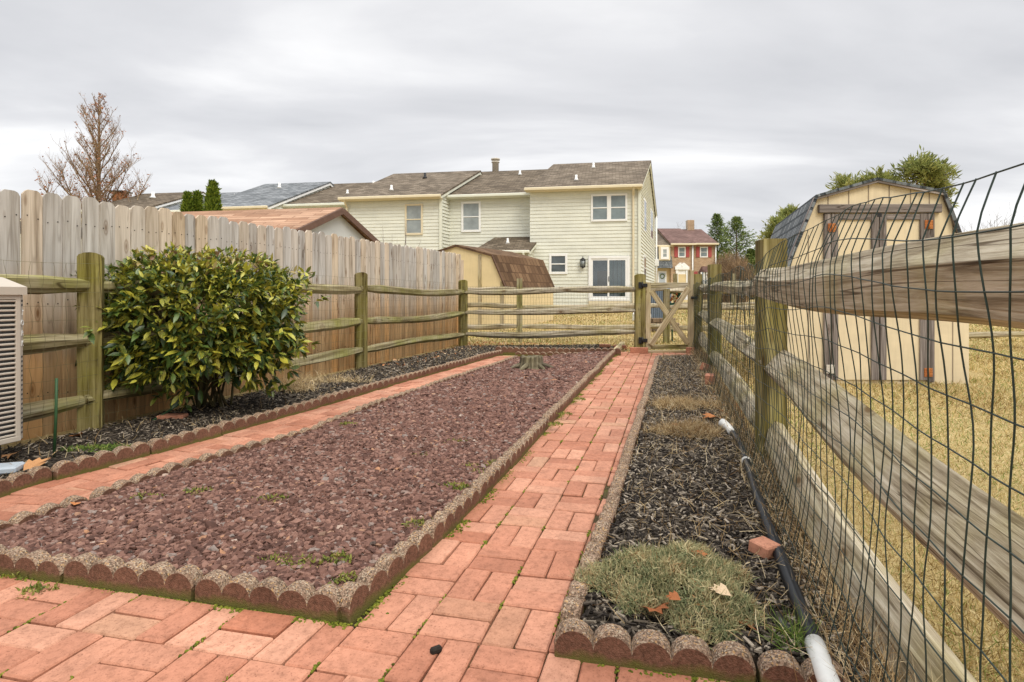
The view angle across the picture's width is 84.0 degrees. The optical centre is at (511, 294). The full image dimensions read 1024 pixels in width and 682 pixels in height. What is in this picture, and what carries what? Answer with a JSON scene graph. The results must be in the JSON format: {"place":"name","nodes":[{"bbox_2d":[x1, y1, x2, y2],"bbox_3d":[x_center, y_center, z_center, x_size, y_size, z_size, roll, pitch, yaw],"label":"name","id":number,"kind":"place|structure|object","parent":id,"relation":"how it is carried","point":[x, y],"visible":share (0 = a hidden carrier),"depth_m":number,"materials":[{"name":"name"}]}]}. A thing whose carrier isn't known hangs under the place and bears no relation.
{"place":"outdoors","nodes":[
{"label":"outdoors","id":0,"kind":"place"},
{"bbox_2d":[0,356,518,521],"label":"brick side path","id":1,"kind":"structure","parent":0,"point":[33,498],"depth_m":3.61,"materials":[{"name":"brick"}]},
{"bbox_2d":[0,350,609,590],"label":"gravel","id":2,"kind":"structure","parent":0,"point":[367,484],"depth_m":2.74,"materials":[{"name":"gravel"}]},
{"bbox_2d":[276,554,322,568],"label":"gravel weed","id":3,"kind":"object","parent":2,"relation":"on","point":[303,560],"visible":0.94,"depth_m":2.01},
{"bbox_2d":[320,549,353,563],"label":"gravel weed","id":4,"kind":"object","parent":2,"relation":"on","point":[343,553],"visible":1,"depth_m":2.04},
{"bbox_2d":[322,570,360,585],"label":"gravel weed","id":5,"kind":"object","parent":2,"relation":"on","point":[335,580],"visible":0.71,"depth_m":1.88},
{"bbox_2d":[510,355,552,369],"bbox_3d":[0.238,0.885,7.358,0.520,0.190,0.514,0,0,37],"label":"tree stump","id":6,"kind":"object","parent":2,"relation":"on","point":[536,362],"visible":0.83,"depth_m":7.31,"materials":[{"name":"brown wood"}]},
{"bbox_2d":[0,352,725,681],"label":"brick paving","id":7,"kind":"structure","parent":0,"point":[85,634],"depth_m":1.75,"materials":[{"name":"brick"}]},
{"bbox_2d":[14,582,59,600],"bbox_3d":[-1.602,0.987,1.911,0.127,0.032,0.113,0,0,24],"label":"gravel weed","id":8,"kind":"object","parent":7,"relation":"on","point":[38,587],"visible":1,"depth_m":1.92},
{"bbox_2d":[0,353,727,681],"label":"moss","id":9,"kind":"object","parent":7,"relation":"on","point":[371,608],"visible":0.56,"depth_m":1.81,"materials":[{"name":"plant"}]},
{"bbox_2d":[560,541,603,622],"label":"edging block","id":10,"kind":"structure","parent":7,"relation":"on","point":[573,606],"depth_m":1.82,"materials":[{"name":"concrete"}]},
{"bbox_2d":[590,496,620,550],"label":"edging block","id":11,"kind":"structure","parent":7,"relation":"on","point":[606,519],"depth_m":2.42,"materials":[{"name":"concrete"}]},
{"bbox_2d":[607,464,628,497],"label":"edging block","id":12,"kind":"structure","parent":7,"relation":"on","point":[618,481],"depth_m":2.93,"materials":[{"name":"concrete"}]},
{"bbox_2d":[627,422,641,443],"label":"edging block","id":13,"kind":"structure","parent":7,"relation":"on","point":[634,431],"depth_m":3.95,"materials":[{"name":"concrete"}]},
{"bbox_2d":[114,353,757,681],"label":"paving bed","id":14,"kind":"object","parent":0,"point":[604,496],"depth_m":2.38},
{"bbox_2d":[63,552,203,602],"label":"edging block","id":15,"kind":"structure","parent":14,"relation":"on","point":[137,575],"depth_m":1.91,"materials":[{"name":"concrete"}]},
{"bbox_2d":[195,569,339,624],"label":"edging block","id":16,"kind":"structure","parent":14,"relation":"on","point":[302,598],"depth_m":1.80,"materials":[{"name":"concrete"}]},
{"bbox_2d":[338,530,431,625],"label":"edging block","id":17,"kind":"structure","parent":14,"relation":"on","point":[366,590],"depth_m":1.90,"materials":[{"name":"concrete"}]},
{"bbox_2d":[470,456,509,502],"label":"edging block","id":18,"kind":"structure","parent":14,"relation":"on","point":[490,478],"depth_m":2.94,"materials":[{"name":"concrete"}]},
{"bbox_2d":[556,394,571,411],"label":"edging block","id":19,"kind":"structure","parent":14,"relation":"on","point":[565,401],"depth_m":5.02,"materials":[{"name":"concrete"}]},
{"bbox_2d":[0,0,1023,258],"label":"sky","id":20,"kind":"structure","parent":0,"point":[746,109],"materials":[{"name":"grey"}]},
{"bbox_2d":[1,299,1023,681],"bbox_3d":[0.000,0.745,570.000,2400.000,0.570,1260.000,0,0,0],"label":"ground","id":21,"kind":"structure","parent":0,"point":[891,521],"depth_m":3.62,"materials":[{"name":"plant"}]},
{"bbox_2d":[0,544,72,582],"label":"edging block","id":22,"kind":"structure","parent":21,"relation":"on","point":[40,565],"depth_m":2.01,"materials":[{"name":"concrete"}]},
{"bbox_2d":[0,495,87,529],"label":"edging block","id":23,"kind":"structure","parent":21,"relation":"on","point":[20,517],"depth_m":2.47,"materials":[{"name":"concrete"}]},
{"bbox_2d":[34,92,151,226],"bbox_3d":[-21.814,-5.067,30.165,5.084,11.278,4.556,0,0,13],"label":"bare tree","id":24,"kind":"object","parent":21,"relation":"on","point":[95,189],"visible":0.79,"depth_m":29.74,"materials":[{"name":"brown plant"}]},
{"bbox_2d":[81,192,205,213],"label":"row house","id":25,"kind":"structure","parent":21,"relation":"on","point":[157,200],"depth_m":29.68,"materials":[{"name":"beige"}]},
{"bbox_2d":[179,191,194,211],"bbox_3d":[-10.833,-1.405,18.997,0.770,4.185,0.771,0,0,0],"label":"conical evergreen","id":26,"kind":"object","parent":21,"relation":"on","point":[187,204],"visible":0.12,"depth_m":18.90,"materials":[{"name":"green plant"}]},
{"bbox_2d":[192,189,204,210],"bbox_3d":[-10.671,-1.458,19.297,0.752,4.260,0.722,0,0,0],"label":"conical evergreen","id":27,"kind":"object","parent":21,"relation":"on","point":[198,200],"visible":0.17,"depth_m":19.21,"materials":[{"name":"green plant"}]},
{"bbox_2d":[158,192,238,211],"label":"row house","id":28,"kind":"structure","parent":21,"relation":"on","point":[175,208],"depth_m":29.29,"materials":[{"name":"beige"}]},
{"bbox_2d":[202,179,223,210],"bbox_3d":[-9.900,-1.568,18.802,0.934,4.533,0.987,0,0,0],"label":"conical evergreen","id":29,"kind":"object","parent":21,"relation":"on","point":[212,201],"visible":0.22,"depth_m":18.67,"materials":[{"name":"green plant"}]},
{"bbox_2d":[181,440,261,467],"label":"edging block","id":30,"kind":"structure","parent":21,"relation":"on","point":[205,457],"depth_m":3.37,"materials":[{"name":"concrete"}]},
{"bbox_2d":[0,189,463,440],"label":"picket fence","id":31,"kind":"object","parent":21,"relation":"on","point":[49,228],"visible":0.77,"depth_m":5.25,"materials":[{"name":"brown wood"}]},
{"bbox_2d":[0,252,467,449],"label":"split rail fence","id":32,"kind":"object","parent":21,"relation":"on","point":[90,286],"visible":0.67,"depth_m":4.18,"materials":[{"name":"brown wood"}]},
{"bbox_2d":[171,207,379,242],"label":"garage shed","id":33,"kind":"structure","parent":21,"relation":"on","point":[340,221],"depth_m":13.87,"materials":[{"name":"ceramic"}]},
{"bbox_2d":[221,182,333,210],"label":"row house","id":34,"kind":"structure","parent":21,"relation":"on","point":[270,196],"depth_m":28.11,"materials":[{"name":"beige"}]},
{"bbox_2d":[260,424,322,444],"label":"edging block","id":35,"kind":"structure","parent":21,"relation":"on","point":[281,436],"depth_m":3.83,"materials":[{"name":"concrete"}]},
{"bbox_2d":[0,344,613,478],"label":"bark mulch","id":36,"kind":"object","parent":21,"relation":"on","point":[381,372],"visible":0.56,"depth_m":4.94,"materials":[{"name":"wood"}]},
{"bbox_2d":[0,461,24,474],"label":"stone slab","id":37,"kind":"object","parent":36,"relation":"on","point":[7,468],"depth_m":3.12,"materials":[{"name":"stone"}]},
{"bbox_2d":[0,277,26,462],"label":"air conditioner","id":38,"kind":"object","parent":36,"relation":"on","point":[12,293],"visible":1,"depth_m":3.26,"materials":[{"name":"beige metal"}]},
{"bbox_2d":[23,457,49,470],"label":"fallen leaf","id":39,"kind":"object","parent":36,"relation":"on","point":[30,464],"visible":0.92,"depth_m":3.21,"materials":[{"name":"plant"}]},
{"bbox_2d":[52,378,57,456],"bbox_3d":[-2.783,0.750,3.466,0.031,0.482,0.016,0,0,0],"label":"garden stake","id":40,"kind":"object","parent":36,"relation":"in","point":[55,415],"visible":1,"depth_m":3.46,"materials":[{"name":"metal"}]},
{"bbox_2d":[60,441,131,452],"bbox_3d":[-2.601,0.960,3.601,0.534,0.060,0.198,0,0,0],"label":"weed patch","id":41,"kind":"object","parent":36,"relation":"on","point":[112,446],"visible":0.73,"depth_m":3.58,"materials":[{"name":"plant"}]},
{"bbox_2d":[156,413,187,419],"bbox_3d":[-2.694,0.965,4.514,0.200,0.030,0.100,0,0,-6],"label":"loose brick","id":42,"kind":"object","parent":36,"relation":"on","point":[174,415],"visible":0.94,"depth_m":4.48,"materials":[{"name":"brick"}]},
{"bbox_2d":[71,242,331,411],"bbox_3d":[-2.578,0.266,4.723,2.039,1.486,1.634,0,0,0],"label":"variegated bush","id":43,"kind":"object","parent":36,"relation":"on","point":[253,338],"visible":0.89,"depth_m":4.44,"materials":[{"name":"green plant"}]},
{"bbox_2d":[272,368,320,394],"bbox_3d":[-2.217,0.883,5.758,0.737,0.346,0.594,0,0,0],"label":"dry clump","id":44,"kind":"object","parent":36,"relation":"on","point":[300,384],"visible":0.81,"depth_m":5.73,"materials":[{"name":"plant"}]},
{"bbox_2d":[9,342,607,474],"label":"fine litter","id":45,"kind":"object","parent":36,"relation":"on","point":[260,399],"visible":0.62,"depth_m":4.78,"materials":[{"name":"plant"}]},
{"bbox_2d":[286,367,373,384],"bbox_3d":[-2.033,0.914,6.377,1.105,0.245,0.489,0,0,0],"label":"dry clump","id":46,"kind":"object","parent":36,"relation":"on","point":[329,379],"visible":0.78,"depth_m":6.36,"materials":[{"name":"plant"}]},
{"bbox_2d":[526,347,556,353],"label":"edging block","id":47,"kind":"structure","parent":36,"relation":"on","point":[540,349],"depth_m":9.57,"materials":[{"name":"concrete"}]},
{"bbox_2d":[282,181,373,208],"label":"row house","id":48,"kind":"structure","parent":21,"relation":"on","point":[326,198],"depth_m":27.90,"materials":[{"name":"beige"}]},
{"bbox_2d":[318,409,357,424],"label":"edging block","id":49,"kind":"structure","parent":21,"relation":"on","point":[336,417],"depth_m":4.36,"materials":[{"name":"concrete"}]},
{"bbox_2d":[355,397,387,411],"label":"edging block","id":50,"kind":"structure","parent":21,"relation":"on","point":[370,404],"depth_m":4.86,"materials":[{"name":"concrete"}]},
{"bbox_2d":[338,170,482,250],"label":"row house","id":51,"kind":"structure","parent":21,"relation":"on","point":[415,207],"depth_m":23.58,"materials":[{"name":"beige"}]},
{"bbox_2d":[405,204,422,234],"bbox_3d":[-4.030,-3.094,23.376,0.764,1.274,0.080,0,0,10],"label":"window","id":52,"kind":"structure","parent":51,"relation":"in","point":[413,212],"depth_m":23.37,"materials":[{"name":"glass"}]},
{"bbox_2d":[421,488,478,547],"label":"edging block","id":53,"kind":"structure","parent":21,"relation":"on","point":[443,524],"depth_m":2.43,"materials":[{"name":"concrete"}]},
{"bbox_2d":[445,158,546,255],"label":"row house","id":54,"kind":"structure","parent":21,"relation":"on","point":[486,206],"depth_m":23.77,"materials":[{"name":"beige"}]},
{"bbox_2d":[461,201,480,231],"bbox_3d":[-1.712,-3.261,23.811,0.840,1.287,0.080,0,0,10],"label":"window","id":55,"kind":"structure","parent":54,"relation":"in","point":[470,210],"depth_m":23.80,"materials":[{"name":"plastic"}]},
{"bbox_2d":[437,244,554,329],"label":"barn shed","id":56,"kind":"structure","parent":21,"relation":"on","point":[485,267],"depth_m":15.29,"materials":[{"name":"beige"}]},
{"bbox_2d":[479,237,535,256],"bbox_3d":[-0.162,-0.970,22.870,2.532,3.100,2.123,0,0,11],"label":"lean to","id":57,"kind":"object","parent":21,"relation":"on","point":[522,245],"visible":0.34,"depth_m":22.58,"materials":[{"name":"beige"}]},
{"bbox_2d":[495,346,525,354],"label":"edging block","id":58,"kind":"structure","parent":21,"relation":"on","point":[509,350],"depth_m":9.65,"materials":[{"name":"concrete"}]},
{"bbox_2d":[502,435,531,468],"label":"edging block","id":59,"kind":"structure","parent":21,"relation":"on","point":[516,452],"depth_m":3.45,"materials":[{"name":"concrete"}]},
{"bbox_2d":[525,419,547,444],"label":"edging block","id":60,"kind":"structure","parent":21,"relation":"on","point":[537,430],"depth_m":3.98,"materials":[{"name":"concrete"}]},
{"bbox_2d":[542,403,561,426],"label":"edging block","id":61,"kind":"structure","parent":21,"relation":"on","point":[550,415],"depth_m":4.47,"materials":[{"name":"concrete"}]},
{"bbox_2d":[462,274,645,350],"bbox_3d":[0.693,0.417,10.448,3.465,1.565,0.172,0,0,20],"label":"split rail fence","id":62,"kind":"object","parent":21,"relation":"on","point":[639,315],"visible":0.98,"depth_m":10.28,"materials":[{"name":"brown wood"}]},
{"bbox_2d":[639,270,696,348],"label":"garden gate","id":63,"kind":"structure","parent":62,"relation":"attached to","point":[688,290],"depth_m":9.84,"materials":[{"name":"brown wood"}]},
{"bbox_2d":[370,341,743,417],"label":"leaf litter","id":64,"kind":"object","parent":21,"relation":"on","point":[484,342],"visible":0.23,"depth_m":10.28,"materials":[{"name":"plant"}]},
{"bbox_2d":[557,348,587,352],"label":"edging block","id":65,"kind":"structure","parent":21,"relation":"on","point":[566,350],"depth_m":9.48,"materials":[{"name":"concrete"}]},
{"bbox_2d":[524,160,658,304],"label":"row house","id":66,"kind":"structure","parent":21,"relation":"on","point":[593,224],"depth_m":22.42,"materials":[{"name":"beige"}]},
{"bbox_2d":[549,254,566,273],"bbox_3d":[1.833,-1.216,22.522,0.724,0.808,0.080,0,0,10],"label":"window","id":67,"kind":"structure","parent":66,"relation":"in","point":[557,262],"depth_m":22.51,"materials":[{"name":"plastic"}]},
{"bbox_2d":[591,193,626,221],"bbox_3d":[3.783,-3.394,22.179,1.394,1.071,0.080,0,0,10],"label":"window","id":68,"kind":"structure","parent":66,"relation":"in","point":[604,207],"depth_m":22.15,"materials":[{"name":"plastic"}]},
{"bbox_2d":[588,256,629,300],"bbox_3d":[3.780,-0.638,22.172,1.587,1.748,0.115,0,0,10],"label":"sliding door","id":69,"kind":"structure","parent":66,"relation":"in","point":[602,270],"depth_m":22.15,"materials":[{"name":"white glass"}]},
{"bbox_2d":[468,278,754,342],"bbox_3d":[2.450,0.453,12.059,7.622,1.602,0.141,0,0,1],"label":"split rail fence","id":70,"kind":"object","parent":21,"relation":"on","point":[666,303],"visible":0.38,"depth_m":12.04,"materials":[{"name":"brown wood"}]},
{"bbox_2d":[619,440,635,469],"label":"edging block","id":71,"kind":"structure","parent":21,"relation":"on","point":[626,458],"depth_m":3.44,"materials":[{"name":"concrete"}]},
{"bbox_2d":[554,618,755,681],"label":"edging block","id":72,"kind":"structure","parent":21,"relation":"on","point":[610,644],"depth_m":1.52,"materials":[{"name":"concrete"}]},
{"bbox_2d":[651,288,670,317],"bbox_3d":[4.491,0.290,17.500,0.680,0.969,0.640,0,0,0],"label":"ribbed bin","id":73,"kind":"object","parent":21,"relation":"on","point":[658,310],"depth_m":17.19,"materials":[{"name":"grey plastic"}]},
{"bbox_2d":[657,231,672,281],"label":"town house","id":74,"kind":"structure","parent":21,"relation":"on","point":[664,256],"depth_m":53.02,"materials":[{"name":"brown"}]},
{"bbox_2d":[657,220,695,299],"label":"town house","id":75,"kind":"structure","parent":21,"relation":"on","point":[681,241],"depth_m":53.00,"materials":[{"name":"brick"}]},
{"bbox_2d":[682,229,718,299],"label":"town house","id":76,"kind":"structure","parent":21,"relation":"on","point":[704,249],"depth_m":53.60,"materials":[{"name":"brick"}]},
{"bbox_2d":[673,274,754,304],"bbox_3d":[7.701,-0.105,19.521,4.324,1.260,0.203,0,0,-1],"label":"split rail fence","id":77,"kind":"object","parent":21,"relation":"on","point":[675,277],"visible":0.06,"depth_m":19.45,"materials":[{"name":"brown wood"}]},
{"bbox_2d":[706,213,735,261],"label":"spruce tree","id":78,"kind":"object","parent":21,"relation":"on","point":[717,218],"visible":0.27,"depth_m":59.73,"materials":[{"name":"green plant"}]},
{"bbox_2d":[703,249,754,302],"bbox_3d":[10.343,-0.816,27.047,2.583,2.800,2.599,0,0,-42],"label":"bare shrub","id":79,"kind":"object","parent":21,"relation":"on","point":[727,265],"visible":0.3,"depth_m":26.47,"materials":[{"name":"plant"}]},
{"bbox_2d":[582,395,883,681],"bbox_3d":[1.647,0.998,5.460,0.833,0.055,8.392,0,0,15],"label":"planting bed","id":80,"kind":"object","parent":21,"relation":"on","point":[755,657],"visible":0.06,"depth_m":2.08,"materials":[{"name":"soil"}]},
{"bbox_2d":[644,391,723,411],"bbox_3d":[1.473,0.909,4.864,0.733,0.198,0.549,0,0,0],"label":"dry clump","id":81,"kind":"object","parent":80,"relation":"on","point":[681,402],"visible":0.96,"depth_m":4.82,"materials":[{"name":"plant"}]},
{"bbox_2d":[580,353,895,681],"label":"bark chippings","id":82,"kind":"object","parent":80,"relation":"on","point":[640,467],"visible":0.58,"depth_m":2.46,"materials":[{"name":"wood"}]},
{"bbox_2d":[569,534,768,648],"bbox_3d":[0.548,0.889,1.846,0.603,0.166,0.584,0,0,-31],"label":"clump","id":83,"kind":"object","parent":82,"relation":"on","point":[666,563],"visible":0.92,"depth_m":1.76,"materials":[{"name":"plant"}]},
{"bbox_2d":[709,583,730,595],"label":"fallen leaf","id":84,"kind":"object","parent":83,"relation":"on","point":[721,588],"visible":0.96,"depth_m":1.69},
{"bbox_2d":[639,413,727,441],"bbox_3d":[1.190,0.897,3.930,0.650,0.200,0.518,0,0,0],"label":"dry clump","id":85,"kind":"object","parent":82,"relation":"on","point":[685,426],"visible":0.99,"depth_m":3.89,"materials":[{"name":"plant"}]},
{"bbox_2d":[748,536,779,559],"bbox_3d":[0.931,0.933,2.097,0.085,0.045,0.080,3,3,-31],"label":"loose brick","id":86,"kind":"object","parent":82,"relation":"on","point":[765,546],"visible":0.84,"depth_m":2.08,"materials":[{"name":"brick"}]},
{"bbox_2d":[718,419,840,681],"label":"drain pipe","id":87,"kind":"object","parent":82,"relation":"on","point":[823,672],"visible":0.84,"depth_m":1.79,"materials":[{"name":"black plastic"}]},
{"bbox_2d":[772,612,799,638],"bbox_3d":[0.786,0.954,1.646,0.057,0.042,0.101,0,0,0],"label":"pipe stub","id":88,"kind":"object","parent":82,"relation":"on","point":[782,618],"visible":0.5,"depth_m":1.64,"materials":[{"name":"black plastic"}]},
{"bbox_2d":[750,593,825,660],"bbox_3d":[0.769,0.906,1.575,0.217,0.186,0.224,0,0,30],"label":"weed patch","id":89,"kind":"object","parent":82,"relation":"on","point":[800,633],"visible":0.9,"depth_m":1.55,"materials":[{"name":"plant"}]},
{"bbox_2d":[716,216,758,273],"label":"spruce tree","id":90,"kind":"object","parent":21,"relation":"on","point":[735,227],"visible":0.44,"depth_m":56.59,"materials":[{"name":"green plant"}]},
{"bbox_2d":[755,203,798,238],"bbox_3d":[17.973,-2.841,37.979,3.811,6.796,3.786,0,0,0],"label":"pine tree","id":91,"kind":"object","parent":21,"relation":"on","point":[784,213],"visible":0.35,"depth_m":37.54,"materials":[{"name":"green plant"}]},
{"bbox_2d":[757,650,848,681],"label":"edging block","id":92,"kind":"structure","parent":21,"relation":"on","point":[775,666],"depth_m":1.44,"materials":[{"name":"concrete"}]},
{"bbox_2d":[688,347,956,681],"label":"dry litter","id":93,"kind":"object","parent":21,"relation":"on","point":[855,635],"visible":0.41,"depth_m":1.82,"materials":[{"name":"plant"}]},
{"bbox_2d":[691,163,1023,681],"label":"split rail fence","id":94,"kind":"object","parent":21,"relation":"on","point":[968,535],"visible":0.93,"depth_m":1.43,"materials":[{"name":"brown wood"}]},
{"bbox_2d":[771,177,968,383],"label":"barn shed","id":95,"kind":"structure","parent":21,"relation":"on","point":[816,209],"depth_m":6.57,"materials":[{"name":"wood"}]},
{"bbox_2d":[831,214,878,379],"bbox_3d":[3.953,0.026,6.567,0.541,1.915,0.036,0,0,1],"label":"door","id":96,"kind":"structure","parent":95,"relation":"in","point":[869,244],"depth_m":6.57,"materials":[{"name":"wood"}]},
{"bbox_2d":[879,214,927,379],"bbox_3d":[4.504,0.026,6.556,0.544,1.915,0.036,0,0,1],"label":"door","id":97,"kind":"structure","parent":95,"relation":"in","point":[919,327],"depth_m":6.56,"materials":[{"name":"wood"}]},
{"bbox_2d":[826,144,962,208],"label":"pine tree","id":98,"kind":"object","parent":21,"relation":"on","point":[934,173],"visible":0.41,"depth_m":40.64,"materials":[{"name":"green plant"}]},
{"bbox_2d":[969,331,1023,338],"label":"split rail fence","id":99,"kind":"object","parent":21,"relation":"on","point":[996,334],"visible":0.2,"depth_m":10.79,"materials":[{"name":"brown wood"}]},
{"label":"side path bed","id":100,"kind":"structure","parent":0,"visible":0},
{"bbox_2d":[0,466,51,497],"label":"edging block","id":101,"kind":"structure","parent":100,"relation":"on","point":[18,481],"depth_m":2.92,"materials":[{"name":"concrete"}]},
{"bbox_2d":[51,441,149,480],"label":"edging block","id":102,"kind":"structure","parent":100,"relation":"on","point":[82,464],"depth_m":3.26,"materials":[{"name":"concrete"}]},
{"bbox_2d":[89,462,182,499],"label":"edging block","id":103,"kind":"structure","parent":100,"relation":"on","point":[134,479],"depth_m":2.88,"materials":[{"name":"concrete"}]},
{"bbox_2d":[147,424,220,454],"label":"edging block","id":104,"kind":"structure","parent":100,"relation":"on","point":[168,442],"depth_m":3.76,"materials":[{"name":"concrete"}]},
{"bbox_2d":[218,410,276,435],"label":"edging block","id":105,"kind":"structure","parent":100,"relation":"on","point":[235,424],"depth_m":4.25,"materials":[{"name":"concrete"}]},
{"bbox_2d":[274,399,319,419],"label":"edging block","id":106,"kind":"structure","parent":100,"relation":"on","point":[296,408],"depth_m":4.76,"materials":[{"name":"concrete"}]},
{"bbox_2d":[316,388,354,406],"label":"edging block","id":107,"kind":"structure","parent":100,"relation":"on","point":[335,397],"depth_m":5.26,"materials":[{"name":"concrete"}]},
{"bbox_2d":[352,381,382,396],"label":"edging block","id":108,"kind":"structure","parent":100,"relation":"on","point":[359,390],"depth_m":5.77,"materials":[{"name":"concrete"}]},
{"bbox_2d":[380,374,407,388],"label":"edging block","id":109,"kind":"structure","parent":100,"relation":"on","point":[391,381],"depth_m":6.27,"materials":[{"name":"concrete"}]},
{"bbox_2d":[406,369,429,380],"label":"edging block","id":110,"kind":"structure","parent":100,"relation":"on","point":[418,374],"depth_m":6.78,"materials":[{"name":"concrete"}]},
{"bbox_2d":[426,364,447,374],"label":"edging block","id":111,"kind":"structure","parent":100,"relation":"on","point":[437,369],"depth_m":7.27,"materials":[{"name":"concrete"}]},
{"bbox_2d":[445,359,464,369],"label":"edging block","id":112,"kind":"structure","parent":100,"relation":"on","point":[456,363],"depth_m":7.76,"materials":[{"name":"concrete"}]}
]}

